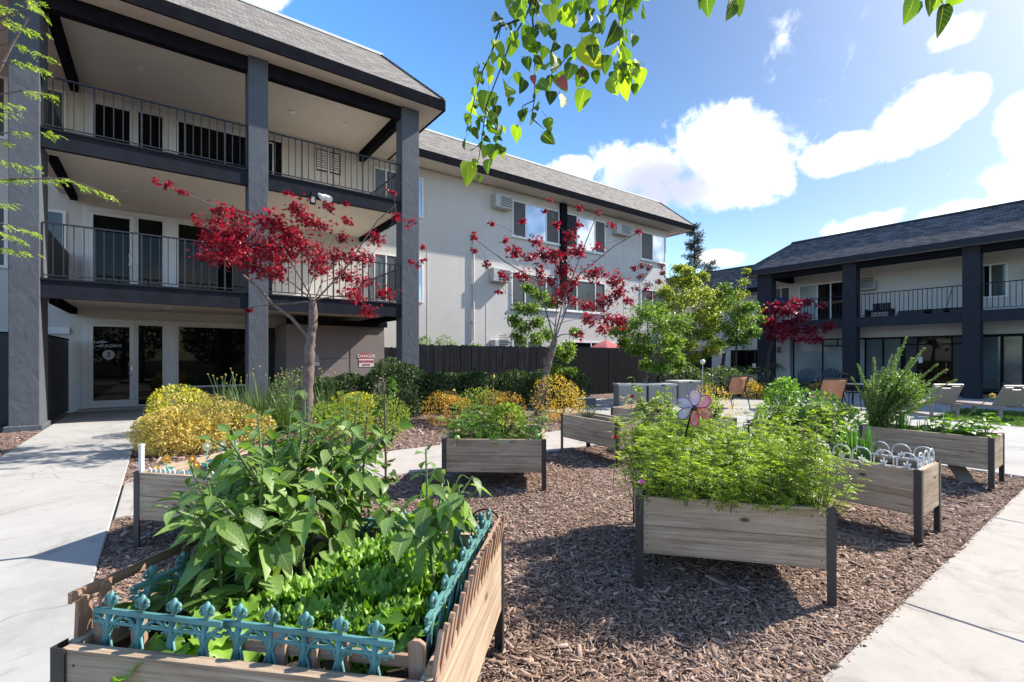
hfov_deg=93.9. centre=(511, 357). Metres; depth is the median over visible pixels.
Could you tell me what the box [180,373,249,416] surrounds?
strap leaf clump
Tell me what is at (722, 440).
feathery flower plant
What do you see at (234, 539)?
leafy plant
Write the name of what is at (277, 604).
lettuce
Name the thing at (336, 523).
leafy plant
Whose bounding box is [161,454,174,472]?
toy sunflower
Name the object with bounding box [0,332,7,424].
solid screen
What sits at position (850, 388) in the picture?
metal chair
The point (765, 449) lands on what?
feathery flower plant
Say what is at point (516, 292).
window
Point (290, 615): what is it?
lettuce
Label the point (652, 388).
storage box
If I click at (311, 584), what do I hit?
lettuce
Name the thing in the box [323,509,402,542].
picket fence
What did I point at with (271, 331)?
dark recess door
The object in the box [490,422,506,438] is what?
onion
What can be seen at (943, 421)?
leek
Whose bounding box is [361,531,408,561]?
lettuce
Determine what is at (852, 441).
onion
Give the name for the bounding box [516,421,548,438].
tomato plant
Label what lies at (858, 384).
patio table
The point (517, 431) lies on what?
tomato plant
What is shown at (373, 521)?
edging fence
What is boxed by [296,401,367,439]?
green shrub
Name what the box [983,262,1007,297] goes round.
window
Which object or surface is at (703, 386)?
hedge shrub
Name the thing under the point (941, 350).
storefront window
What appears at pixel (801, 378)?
garden chair
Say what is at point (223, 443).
toy sunflower
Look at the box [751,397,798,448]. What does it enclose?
leafy vegetable
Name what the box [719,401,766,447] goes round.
feathery flower plant
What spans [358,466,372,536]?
plant marker
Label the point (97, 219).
door
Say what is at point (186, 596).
seedling
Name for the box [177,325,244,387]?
window
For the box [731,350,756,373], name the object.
window
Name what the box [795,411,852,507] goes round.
feathery flower plant
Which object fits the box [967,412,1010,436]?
strawberry plant
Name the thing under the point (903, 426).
onion
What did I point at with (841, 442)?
onion
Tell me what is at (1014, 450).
patio
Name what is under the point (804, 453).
feathery flower plant
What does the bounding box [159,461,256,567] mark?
leafy plant
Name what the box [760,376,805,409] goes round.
leafy bush
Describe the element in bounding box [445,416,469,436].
tomato plant
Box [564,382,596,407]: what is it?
wicker lounger
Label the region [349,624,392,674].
lettuce
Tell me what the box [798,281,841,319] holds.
sliding door
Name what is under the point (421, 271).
window
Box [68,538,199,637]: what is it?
picket fence
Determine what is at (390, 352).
wooden fence
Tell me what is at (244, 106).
apartment building
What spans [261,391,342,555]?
leafy plant
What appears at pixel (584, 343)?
window
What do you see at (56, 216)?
window
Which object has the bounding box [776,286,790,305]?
window
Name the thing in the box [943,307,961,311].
balcony planter
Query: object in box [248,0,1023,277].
sky
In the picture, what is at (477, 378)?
hedge shrub
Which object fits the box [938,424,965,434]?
strawberry plant
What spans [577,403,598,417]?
herb
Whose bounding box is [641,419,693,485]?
feathery flower plant
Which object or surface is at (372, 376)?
hedge shrub
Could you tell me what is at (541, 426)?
tomato plant
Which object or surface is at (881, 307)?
balcony bench
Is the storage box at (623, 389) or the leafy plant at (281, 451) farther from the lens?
the storage box at (623, 389)
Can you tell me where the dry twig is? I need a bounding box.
[491,376,497,423]
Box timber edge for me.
[592,415,621,422]
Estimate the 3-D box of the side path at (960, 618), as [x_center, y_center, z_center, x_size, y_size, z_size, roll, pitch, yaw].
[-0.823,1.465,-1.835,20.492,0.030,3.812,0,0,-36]
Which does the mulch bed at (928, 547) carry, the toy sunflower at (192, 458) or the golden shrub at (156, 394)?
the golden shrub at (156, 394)
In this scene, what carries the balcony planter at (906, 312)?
on the balcony building at (973, 259)
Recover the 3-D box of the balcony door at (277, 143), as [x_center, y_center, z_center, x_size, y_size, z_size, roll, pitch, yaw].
[-8.026,-6.075,15.926,0.750,2.450,0.070,0,0,-36]
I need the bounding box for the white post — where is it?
[138,444,144,471]
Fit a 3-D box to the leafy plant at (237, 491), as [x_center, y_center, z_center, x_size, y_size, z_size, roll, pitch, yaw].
[-1.091,0.647,1.998,0.437,0.621,0.301,0,0,-31]
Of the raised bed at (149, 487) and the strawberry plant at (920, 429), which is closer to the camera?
the raised bed at (149, 487)
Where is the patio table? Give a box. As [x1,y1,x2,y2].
[840,383,878,410]
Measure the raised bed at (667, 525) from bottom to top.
0.619 m
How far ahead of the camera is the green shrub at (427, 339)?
16.40 m
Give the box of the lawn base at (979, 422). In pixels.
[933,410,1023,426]
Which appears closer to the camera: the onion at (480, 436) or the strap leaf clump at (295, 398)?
the onion at (480, 436)
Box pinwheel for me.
[676,389,711,469]
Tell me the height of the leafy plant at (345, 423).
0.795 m
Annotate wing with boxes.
[666,264,756,383]
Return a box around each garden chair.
[791,368,816,388]
[817,368,841,389]
[983,382,1006,390]
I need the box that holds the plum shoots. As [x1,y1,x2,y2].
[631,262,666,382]
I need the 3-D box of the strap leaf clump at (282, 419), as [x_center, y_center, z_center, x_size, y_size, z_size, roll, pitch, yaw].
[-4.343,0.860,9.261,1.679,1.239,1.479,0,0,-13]
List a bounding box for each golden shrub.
[125,404,230,457]
[139,390,276,447]
[145,383,215,435]
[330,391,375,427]
[420,389,473,425]
[476,389,526,423]
[529,373,585,420]
[741,379,772,398]
[804,382,820,392]
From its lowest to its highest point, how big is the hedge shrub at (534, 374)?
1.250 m
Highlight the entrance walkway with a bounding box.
[0,409,144,681]
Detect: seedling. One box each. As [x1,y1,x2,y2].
[113,578,202,631]
[114,570,223,619]
[163,590,248,639]
[190,563,266,610]
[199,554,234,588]
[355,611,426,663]
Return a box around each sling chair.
[716,376,750,408]
[806,379,849,415]
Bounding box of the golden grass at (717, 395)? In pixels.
[686,384,740,416]
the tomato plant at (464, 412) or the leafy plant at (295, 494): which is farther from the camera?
the tomato plant at (464, 412)
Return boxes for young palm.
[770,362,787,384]
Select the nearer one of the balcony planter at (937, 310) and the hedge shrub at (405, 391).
the hedge shrub at (405, 391)
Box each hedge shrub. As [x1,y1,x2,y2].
[265,367,318,420]
[293,376,351,410]
[323,372,373,414]
[358,357,413,413]
[372,383,422,421]
[385,361,434,412]
[414,368,473,411]
[451,366,501,410]
[490,368,535,408]
[516,369,568,407]
[545,369,592,406]
[658,364,715,399]
[664,379,713,400]
[694,365,741,398]
[711,365,775,396]
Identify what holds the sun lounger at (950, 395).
on the patio
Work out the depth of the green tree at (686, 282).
17.48 m
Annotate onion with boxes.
[473,421,490,438]
[482,418,495,438]
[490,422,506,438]
[826,420,850,457]
[843,424,869,459]
[857,422,879,461]
[894,409,905,428]
[895,408,912,429]
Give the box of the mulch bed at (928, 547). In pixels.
[0,387,1023,681]
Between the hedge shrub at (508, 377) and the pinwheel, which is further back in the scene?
the hedge shrub at (508, 377)
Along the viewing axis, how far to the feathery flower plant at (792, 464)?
3.05 m
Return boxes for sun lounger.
[916,384,963,416]
[949,385,1023,418]
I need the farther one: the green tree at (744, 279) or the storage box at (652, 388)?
the green tree at (744, 279)
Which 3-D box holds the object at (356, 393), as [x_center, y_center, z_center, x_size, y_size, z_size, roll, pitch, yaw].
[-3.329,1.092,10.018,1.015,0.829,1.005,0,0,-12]
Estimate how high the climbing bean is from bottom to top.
0.895 m
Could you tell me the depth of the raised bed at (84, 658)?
1.45 m
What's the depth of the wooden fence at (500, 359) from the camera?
16.25 m
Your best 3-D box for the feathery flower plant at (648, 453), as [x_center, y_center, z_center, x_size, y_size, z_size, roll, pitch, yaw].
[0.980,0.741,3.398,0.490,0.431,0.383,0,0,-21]
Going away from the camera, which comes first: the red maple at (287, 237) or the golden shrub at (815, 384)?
the red maple at (287, 237)
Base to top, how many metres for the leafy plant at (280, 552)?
0.555 m
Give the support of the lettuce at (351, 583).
on the raised bed at (84, 658)
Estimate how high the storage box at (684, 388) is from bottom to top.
0.755 m
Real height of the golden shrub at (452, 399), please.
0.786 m
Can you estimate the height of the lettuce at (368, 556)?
0.264 m
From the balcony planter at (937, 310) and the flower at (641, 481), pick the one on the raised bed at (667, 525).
the flower at (641, 481)
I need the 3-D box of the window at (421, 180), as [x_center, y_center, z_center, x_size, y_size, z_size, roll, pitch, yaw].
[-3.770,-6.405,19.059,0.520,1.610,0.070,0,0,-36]
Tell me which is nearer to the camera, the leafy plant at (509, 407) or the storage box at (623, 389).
the leafy plant at (509, 407)
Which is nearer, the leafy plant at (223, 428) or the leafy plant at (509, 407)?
the leafy plant at (223, 428)
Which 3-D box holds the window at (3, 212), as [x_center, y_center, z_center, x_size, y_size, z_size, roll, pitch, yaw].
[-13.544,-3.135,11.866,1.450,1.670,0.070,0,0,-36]
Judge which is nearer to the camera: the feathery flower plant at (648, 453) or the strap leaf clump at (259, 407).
the feathery flower plant at (648, 453)
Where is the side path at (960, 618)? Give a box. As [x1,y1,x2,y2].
[819,488,1023,681]
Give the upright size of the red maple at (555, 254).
5.836 m
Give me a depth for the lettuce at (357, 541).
2.18 m
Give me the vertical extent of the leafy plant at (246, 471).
0.730 m
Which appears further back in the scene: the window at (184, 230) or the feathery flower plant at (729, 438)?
the window at (184, 230)
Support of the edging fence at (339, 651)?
on the raised bed at (84, 658)
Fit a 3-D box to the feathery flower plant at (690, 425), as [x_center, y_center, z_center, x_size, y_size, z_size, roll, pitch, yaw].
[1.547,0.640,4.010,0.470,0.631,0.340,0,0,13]
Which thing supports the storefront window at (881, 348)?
in the balcony building at (973, 259)
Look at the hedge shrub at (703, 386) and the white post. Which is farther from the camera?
the hedge shrub at (703, 386)
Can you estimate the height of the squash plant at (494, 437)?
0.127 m
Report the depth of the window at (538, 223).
22.61 m
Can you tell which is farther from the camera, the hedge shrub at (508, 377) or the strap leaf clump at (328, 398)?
the hedge shrub at (508, 377)
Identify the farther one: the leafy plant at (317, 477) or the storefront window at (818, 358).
the storefront window at (818, 358)
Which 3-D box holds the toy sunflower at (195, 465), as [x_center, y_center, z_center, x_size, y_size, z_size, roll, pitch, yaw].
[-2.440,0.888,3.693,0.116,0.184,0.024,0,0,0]
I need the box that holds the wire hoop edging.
[432,506,497,540]
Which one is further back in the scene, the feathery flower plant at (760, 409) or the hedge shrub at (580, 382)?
the hedge shrub at (580, 382)
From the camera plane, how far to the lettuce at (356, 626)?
1.61 m
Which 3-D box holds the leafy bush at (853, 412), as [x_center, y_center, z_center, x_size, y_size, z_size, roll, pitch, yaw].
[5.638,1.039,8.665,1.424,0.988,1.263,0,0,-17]
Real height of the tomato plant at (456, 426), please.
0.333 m
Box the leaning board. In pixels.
[948,465,976,484]
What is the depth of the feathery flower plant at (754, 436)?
3.66 m
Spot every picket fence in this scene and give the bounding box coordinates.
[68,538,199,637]
[92,611,426,679]
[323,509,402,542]
[425,514,504,681]
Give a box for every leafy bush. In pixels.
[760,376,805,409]
[778,388,868,437]
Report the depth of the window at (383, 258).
18.18 m
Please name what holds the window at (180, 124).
in the apartment building at (244, 106)
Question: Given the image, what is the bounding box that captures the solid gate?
[48,335,68,420]
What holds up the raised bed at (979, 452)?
on the mulch bed at (928, 547)
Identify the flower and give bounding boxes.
[612,435,618,484]
[638,480,645,514]
[743,420,755,483]
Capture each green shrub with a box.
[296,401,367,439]
[309,392,410,442]
[419,335,431,344]
[434,333,453,345]
[457,386,508,421]
[787,381,815,395]
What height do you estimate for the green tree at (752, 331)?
4.452 m
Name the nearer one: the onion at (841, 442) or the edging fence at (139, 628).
the edging fence at (139, 628)
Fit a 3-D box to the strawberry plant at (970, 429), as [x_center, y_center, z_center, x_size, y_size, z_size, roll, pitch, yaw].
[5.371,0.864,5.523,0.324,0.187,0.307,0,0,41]
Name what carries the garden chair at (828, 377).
on the patio
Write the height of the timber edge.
0.100 m
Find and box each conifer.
[681,222,711,273]
[700,258,719,271]
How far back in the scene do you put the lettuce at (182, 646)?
1.50 m
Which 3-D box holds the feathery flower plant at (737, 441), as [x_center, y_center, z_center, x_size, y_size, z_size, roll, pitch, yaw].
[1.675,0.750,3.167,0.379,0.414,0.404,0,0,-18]
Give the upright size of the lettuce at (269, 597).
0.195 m
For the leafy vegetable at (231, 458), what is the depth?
4.19 m
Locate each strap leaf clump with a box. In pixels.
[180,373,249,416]
[188,372,265,431]
[202,368,285,425]
[209,372,298,433]
[246,370,326,434]
[268,366,337,421]
[298,368,358,429]
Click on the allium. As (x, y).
(992, 395)
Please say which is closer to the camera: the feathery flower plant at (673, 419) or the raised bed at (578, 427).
the feathery flower plant at (673, 419)
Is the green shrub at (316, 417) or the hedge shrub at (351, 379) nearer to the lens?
the green shrub at (316, 417)
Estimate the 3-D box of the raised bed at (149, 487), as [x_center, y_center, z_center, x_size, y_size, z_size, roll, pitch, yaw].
[-2.228,1.190,4.158,1.170,0.619,1.200,0,0,13]
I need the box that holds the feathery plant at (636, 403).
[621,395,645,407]
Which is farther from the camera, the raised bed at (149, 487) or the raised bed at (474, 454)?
the raised bed at (474, 454)
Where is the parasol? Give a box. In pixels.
[592,338,618,347]
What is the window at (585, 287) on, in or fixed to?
in the apartment building at (244, 106)
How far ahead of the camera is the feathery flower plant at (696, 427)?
3.70 m
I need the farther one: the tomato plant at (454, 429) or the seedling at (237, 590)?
the tomato plant at (454, 429)
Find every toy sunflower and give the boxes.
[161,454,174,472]
[186,455,199,472]
[190,461,200,473]
[201,442,212,465]
[216,441,228,463]
[230,440,240,464]
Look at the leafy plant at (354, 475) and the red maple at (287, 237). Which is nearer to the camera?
the leafy plant at (354, 475)
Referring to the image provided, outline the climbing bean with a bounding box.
[352,377,413,535]
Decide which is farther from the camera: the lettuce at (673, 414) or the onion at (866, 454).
the lettuce at (673, 414)
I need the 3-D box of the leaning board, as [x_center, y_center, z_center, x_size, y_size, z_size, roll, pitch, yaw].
[5.291,1.310,5.671,0.160,0.299,0.335,0,0,10]
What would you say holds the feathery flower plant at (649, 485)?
on the raised bed at (667, 525)
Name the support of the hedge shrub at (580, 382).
on the patio
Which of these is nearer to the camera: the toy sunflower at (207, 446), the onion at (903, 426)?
the toy sunflower at (207, 446)
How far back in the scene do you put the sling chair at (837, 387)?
11.95 m
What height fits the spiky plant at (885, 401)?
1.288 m
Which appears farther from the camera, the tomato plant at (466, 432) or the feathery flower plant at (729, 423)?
the tomato plant at (466, 432)
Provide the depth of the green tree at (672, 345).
15.10 m
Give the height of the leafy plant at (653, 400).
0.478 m
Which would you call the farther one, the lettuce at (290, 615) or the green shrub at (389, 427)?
the green shrub at (389, 427)
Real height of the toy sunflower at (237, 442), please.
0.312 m
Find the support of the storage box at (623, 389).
on the patio
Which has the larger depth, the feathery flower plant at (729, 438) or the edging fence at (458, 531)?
the feathery flower plant at (729, 438)
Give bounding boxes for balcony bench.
[865,302,894,316]
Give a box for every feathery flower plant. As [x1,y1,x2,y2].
[605,415,661,473]
[607,445,695,503]
[616,431,682,494]
[619,411,663,471]
[628,419,685,468]
[630,422,681,487]
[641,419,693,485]
[644,408,688,458]
[644,440,700,493]
[655,447,728,506]
[656,405,715,445]
[657,434,717,478]
[662,432,725,498]
[664,455,747,511]
[670,398,719,444]
[670,403,712,472]
[686,413,742,468]
[689,419,743,475]
[694,440,759,497]
[698,464,779,512]
[703,433,749,489]
[704,412,752,460]
[706,493,746,512]
[716,424,762,492]
[717,437,784,501]
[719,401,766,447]
[727,422,778,465]
[727,445,777,506]
[731,439,795,498]
[735,426,796,493]
[735,493,774,509]
[738,423,799,477]
[747,406,798,456]
[752,433,841,505]
[757,493,802,514]
[759,441,829,515]
[762,421,818,495]
[785,399,848,496]
[785,446,879,517]
[791,409,827,504]
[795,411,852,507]
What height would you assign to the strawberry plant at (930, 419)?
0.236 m
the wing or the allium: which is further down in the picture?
the allium
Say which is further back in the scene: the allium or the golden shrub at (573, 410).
the golden shrub at (573, 410)
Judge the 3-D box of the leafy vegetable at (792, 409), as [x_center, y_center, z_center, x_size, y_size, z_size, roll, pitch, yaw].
[2.867,0.747,4.804,0.432,0.518,0.470,0,0,26]
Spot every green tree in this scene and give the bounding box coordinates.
[604,298,695,382]
[652,262,727,382]
[701,281,767,389]
[729,267,752,375]
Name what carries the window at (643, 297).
in the apartment building at (244, 106)
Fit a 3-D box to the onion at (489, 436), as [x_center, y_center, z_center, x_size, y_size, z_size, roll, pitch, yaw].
[-0.268,0.821,5.463,0.167,0.288,0.229,0,0,12]
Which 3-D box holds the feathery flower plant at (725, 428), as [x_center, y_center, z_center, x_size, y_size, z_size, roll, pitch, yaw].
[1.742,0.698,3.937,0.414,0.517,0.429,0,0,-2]
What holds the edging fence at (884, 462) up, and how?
on the raised bed at (916, 493)
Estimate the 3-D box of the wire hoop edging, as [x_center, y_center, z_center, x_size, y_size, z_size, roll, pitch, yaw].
[-0.252,0.861,2.405,0.398,0.218,0.009,0,0,9]
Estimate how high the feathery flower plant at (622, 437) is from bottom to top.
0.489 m
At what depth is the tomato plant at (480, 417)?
5.66 m
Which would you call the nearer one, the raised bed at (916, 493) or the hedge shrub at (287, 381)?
the raised bed at (916, 493)
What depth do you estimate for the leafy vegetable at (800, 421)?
4.50 m
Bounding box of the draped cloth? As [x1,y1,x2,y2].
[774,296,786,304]
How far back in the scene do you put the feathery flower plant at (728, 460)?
3.27 m
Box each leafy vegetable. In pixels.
[214,455,241,469]
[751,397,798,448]
[767,397,803,433]
[768,409,826,453]
[777,407,821,446]
[787,403,844,454]
[808,408,852,457]
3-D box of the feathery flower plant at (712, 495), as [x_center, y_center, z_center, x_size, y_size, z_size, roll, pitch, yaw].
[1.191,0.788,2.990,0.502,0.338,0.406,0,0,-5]
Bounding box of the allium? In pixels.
[952,393,996,428]
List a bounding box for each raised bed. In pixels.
[50,530,503,681]
[133,445,353,548]
[442,424,545,491]
[561,412,644,467]
[611,403,669,418]
[633,458,836,608]
[638,410,736,443]
[769,450,940,546]
[858,423,1004,491]
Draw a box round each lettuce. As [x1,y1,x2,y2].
[110,604,234,681]
[209,593,275,661]
[250,597,292,636]
[255,573,303,610]
[268,591,341,661]
[270,563,345,607]
[303,545,361,579]
[313,595,381,661]
[321,541,401,578]
[328,531,377,550]
[328,559,401,608]
[347,570,421,630]
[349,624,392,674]
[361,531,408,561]
[363,595,424,649]
[377,563,441,602]
[381,545,441,575]
[382,525,413,534]
[407,534,442,550]
[409,593,449,637]
[414,544,468,593]
[666,410,678,415]
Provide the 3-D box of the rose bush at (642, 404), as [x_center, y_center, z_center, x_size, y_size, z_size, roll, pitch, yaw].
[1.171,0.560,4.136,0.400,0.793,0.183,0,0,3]
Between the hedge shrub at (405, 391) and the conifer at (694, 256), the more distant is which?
the conifer at (694, 256)
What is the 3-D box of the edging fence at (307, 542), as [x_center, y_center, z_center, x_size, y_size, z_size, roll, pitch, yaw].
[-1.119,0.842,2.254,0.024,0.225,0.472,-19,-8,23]
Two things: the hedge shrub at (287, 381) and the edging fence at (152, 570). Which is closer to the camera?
the edging fence at (152, 570)
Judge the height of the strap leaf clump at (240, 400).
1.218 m
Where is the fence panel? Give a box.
[559,347,637,393]
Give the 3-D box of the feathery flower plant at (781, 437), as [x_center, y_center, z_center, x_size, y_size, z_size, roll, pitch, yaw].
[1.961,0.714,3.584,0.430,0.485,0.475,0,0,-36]
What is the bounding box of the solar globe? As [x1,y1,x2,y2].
[700,359,704,399]
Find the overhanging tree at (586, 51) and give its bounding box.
[460,0,962,186]
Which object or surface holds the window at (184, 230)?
in the apartment building at (244, 106)
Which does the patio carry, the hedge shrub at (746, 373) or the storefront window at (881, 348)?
the hedge shrub at (746, 373)
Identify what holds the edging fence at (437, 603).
on the raised bed at (84, 658)
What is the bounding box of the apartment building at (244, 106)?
[0,0,694,432]
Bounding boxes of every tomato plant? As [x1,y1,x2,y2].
[437,415,467,445]
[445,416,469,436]
[450,403,480,434]
[454,414,478,438]
[466,404,492,437]
[475,404,499,432]
[512,412,536,436]
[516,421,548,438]
[524,410,550,438]
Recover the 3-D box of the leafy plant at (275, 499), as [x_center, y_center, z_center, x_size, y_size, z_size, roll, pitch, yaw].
[-1.121,0.591,2.040,0.492,0.731,0.338,0,0,38]
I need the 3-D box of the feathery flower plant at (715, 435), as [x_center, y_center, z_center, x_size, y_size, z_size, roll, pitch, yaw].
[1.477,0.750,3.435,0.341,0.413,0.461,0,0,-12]
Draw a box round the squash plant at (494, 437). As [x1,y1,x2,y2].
[488,432,520,443]
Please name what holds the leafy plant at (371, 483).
on the raised bed at (84, 658)
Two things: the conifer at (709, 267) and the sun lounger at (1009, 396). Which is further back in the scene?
the conifer at (709, 267)
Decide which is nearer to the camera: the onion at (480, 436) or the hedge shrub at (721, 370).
the onion at (480, 436)
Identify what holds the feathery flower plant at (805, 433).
on the raised bed at (667, 525)
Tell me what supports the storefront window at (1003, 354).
in the balcony building at (973, 259)
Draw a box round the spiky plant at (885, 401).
[851,337,957,427]
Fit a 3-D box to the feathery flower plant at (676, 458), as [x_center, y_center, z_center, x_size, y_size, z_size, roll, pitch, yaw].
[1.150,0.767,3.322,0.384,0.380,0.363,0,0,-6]
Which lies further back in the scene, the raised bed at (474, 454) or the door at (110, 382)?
the door at (110, 382)
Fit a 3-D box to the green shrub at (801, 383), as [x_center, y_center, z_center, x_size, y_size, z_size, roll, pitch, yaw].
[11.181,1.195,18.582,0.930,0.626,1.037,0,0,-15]
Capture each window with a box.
[0,75,7,139]
[0,202,7,268]
[48,87,65,130]
[48,209,65,248]
[177,120,273,173]
[177,222,273,293]
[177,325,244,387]
[373,252,395,301]
[374,166,394,196]
[419,177,423,218]
[419,258,423,302]
[510,271,559,311]
[511,200,560,245]
[512,340,541,347]
[566,279,605,314]
[566,341,618,347]
[567,213,606,255]
[640,231,666,264]
[640,289,665,317]
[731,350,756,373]
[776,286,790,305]
[793,338,841,381]
[860,337,902,388]
[903,335,961,394]
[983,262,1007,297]
[983,333,1023,394]
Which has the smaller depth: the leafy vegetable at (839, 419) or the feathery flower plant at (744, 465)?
the feathery flower plant at (744, 465)
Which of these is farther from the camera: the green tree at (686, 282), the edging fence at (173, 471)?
the green tree at (686, 282)
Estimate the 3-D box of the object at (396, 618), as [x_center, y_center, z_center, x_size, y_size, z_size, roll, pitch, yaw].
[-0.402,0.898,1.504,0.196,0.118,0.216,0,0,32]
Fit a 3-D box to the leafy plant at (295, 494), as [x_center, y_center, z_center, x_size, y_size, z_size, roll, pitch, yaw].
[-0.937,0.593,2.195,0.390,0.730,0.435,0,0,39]
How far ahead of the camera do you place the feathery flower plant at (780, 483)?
2.91 m
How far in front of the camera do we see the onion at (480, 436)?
5.37 m
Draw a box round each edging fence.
[92,591,223,656]
[127,550,234,630]
[148,468,213,475]
[222,603,394,675]
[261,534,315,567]
[356,510,409,540]
[424,547,467,663]
[453,512,492,546]
[461,509,491,591]
[795,440,850,459]
[851,447,919,469]
[872,441,934,464]
[917,448,933,468]
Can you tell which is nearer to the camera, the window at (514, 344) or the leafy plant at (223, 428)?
the leafy plant at (223, 428)
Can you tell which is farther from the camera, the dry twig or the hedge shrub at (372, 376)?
the hedge shrub at (372, 376)
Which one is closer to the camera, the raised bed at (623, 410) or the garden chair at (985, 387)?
the raised bed at (623, 410)
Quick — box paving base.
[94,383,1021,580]
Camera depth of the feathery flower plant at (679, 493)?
2.98 m
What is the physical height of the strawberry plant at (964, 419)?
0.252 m
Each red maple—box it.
[151,176,427,440]
[469,197,650,417]
[758,295,836,387]
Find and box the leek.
[933,412,953,432]
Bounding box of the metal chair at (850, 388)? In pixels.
[836,373,864,405]
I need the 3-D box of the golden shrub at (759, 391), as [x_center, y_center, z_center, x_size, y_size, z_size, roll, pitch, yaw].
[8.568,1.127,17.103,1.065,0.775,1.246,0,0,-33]
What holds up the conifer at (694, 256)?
on the ground
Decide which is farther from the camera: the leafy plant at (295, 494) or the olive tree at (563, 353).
the olive tree at (563, 353)
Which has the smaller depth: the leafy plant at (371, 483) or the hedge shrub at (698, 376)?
the leafy plant at (371, 483)
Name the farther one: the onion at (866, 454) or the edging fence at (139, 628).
the onion at (866, 454)
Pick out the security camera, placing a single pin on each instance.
(323, 197)
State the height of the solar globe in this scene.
1.474 m
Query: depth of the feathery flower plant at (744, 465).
2.89 m
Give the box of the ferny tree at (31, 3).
[0,0,120,261]
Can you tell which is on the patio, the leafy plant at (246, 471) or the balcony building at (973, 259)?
the balcony building at (973, 259)
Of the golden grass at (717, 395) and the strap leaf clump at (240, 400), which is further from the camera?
the golden grass at (717, 395)
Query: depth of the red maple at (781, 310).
19.48 m
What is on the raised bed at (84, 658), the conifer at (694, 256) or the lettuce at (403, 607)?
the lettuce at (403, 607)
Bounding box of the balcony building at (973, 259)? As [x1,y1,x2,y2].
[742,200,1023,398]
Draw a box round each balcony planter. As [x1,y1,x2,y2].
[898,309,931,314]
[924,308,949,312]
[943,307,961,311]
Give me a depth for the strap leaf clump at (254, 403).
9.91 m
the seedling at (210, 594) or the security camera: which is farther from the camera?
the security camera
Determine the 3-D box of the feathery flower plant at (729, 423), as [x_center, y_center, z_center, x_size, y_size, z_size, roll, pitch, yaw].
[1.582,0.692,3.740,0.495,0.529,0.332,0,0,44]
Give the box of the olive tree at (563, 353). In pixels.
[504,282,582,408]
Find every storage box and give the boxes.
[613,383,647,405]
[644,383,677,404]
[665,380,701,405]
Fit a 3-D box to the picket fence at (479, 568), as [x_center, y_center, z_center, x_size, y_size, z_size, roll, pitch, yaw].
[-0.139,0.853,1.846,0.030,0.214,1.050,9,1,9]
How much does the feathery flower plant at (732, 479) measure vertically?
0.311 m
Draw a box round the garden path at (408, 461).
[114,430,595,519]
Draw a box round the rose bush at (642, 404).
[625,377,669,448]
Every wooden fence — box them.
[384,347,395,382]
[419,344,558,402]
[638,350,711,385]
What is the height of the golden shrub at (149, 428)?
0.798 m
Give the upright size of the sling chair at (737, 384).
0.938 m
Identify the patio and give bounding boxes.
[519,387,1023,478]
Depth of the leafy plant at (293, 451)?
2.12 m
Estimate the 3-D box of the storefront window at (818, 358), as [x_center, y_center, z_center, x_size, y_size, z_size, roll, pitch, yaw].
[14.438,0.135,22.197,0.070,2.030,2.600,0,0,-36]
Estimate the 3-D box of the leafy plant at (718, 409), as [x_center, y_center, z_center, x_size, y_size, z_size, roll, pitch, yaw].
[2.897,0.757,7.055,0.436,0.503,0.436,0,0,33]
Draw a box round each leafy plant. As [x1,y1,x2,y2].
[150,474,271,614]
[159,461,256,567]
[185,409,288,583]
[189,433,301,591]
[192,414,292,589]
[198,465,328,596]
[203,424,292,541]
[243,421,348,577]
[250,423,315,540]
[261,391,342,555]
[262,390,351,573]
[266,405,342,572]
[293,446,369,564]
[301,390,376,532]
[310,393,396,545]
[316,405,388,539]
[374,444,491,594]
[431,488,479,560]
[487,400,529,438]
[645,391,675,414]
[700,392,723,419]
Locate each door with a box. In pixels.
[88,98,133,144]
[88,210,133,283]
[88,322,133,407]
[268,328,274,398]
[269,138,283,175]
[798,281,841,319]
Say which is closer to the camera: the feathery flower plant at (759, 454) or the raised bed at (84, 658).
the raised bed at (84, 658)
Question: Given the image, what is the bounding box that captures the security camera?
[309,191,332,204]
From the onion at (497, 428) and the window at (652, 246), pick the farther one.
the window at (652, 246)
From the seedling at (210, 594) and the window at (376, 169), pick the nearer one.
the seedling at (210, 594)
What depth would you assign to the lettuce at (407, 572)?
1.85 m
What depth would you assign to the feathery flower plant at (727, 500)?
2.90 m
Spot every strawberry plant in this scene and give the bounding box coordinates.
[910,424,938,431]
[922,416,953,432]
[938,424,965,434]
[941,420,975,434]
[954,418,983,435]
[958,426,996,437]
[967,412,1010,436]
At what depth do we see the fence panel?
19.76 m
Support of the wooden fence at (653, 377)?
on the ground
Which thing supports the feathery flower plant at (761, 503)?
on the raised bed at (667, 525)
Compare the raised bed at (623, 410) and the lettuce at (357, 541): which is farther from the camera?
the raised bed at (623, 410)

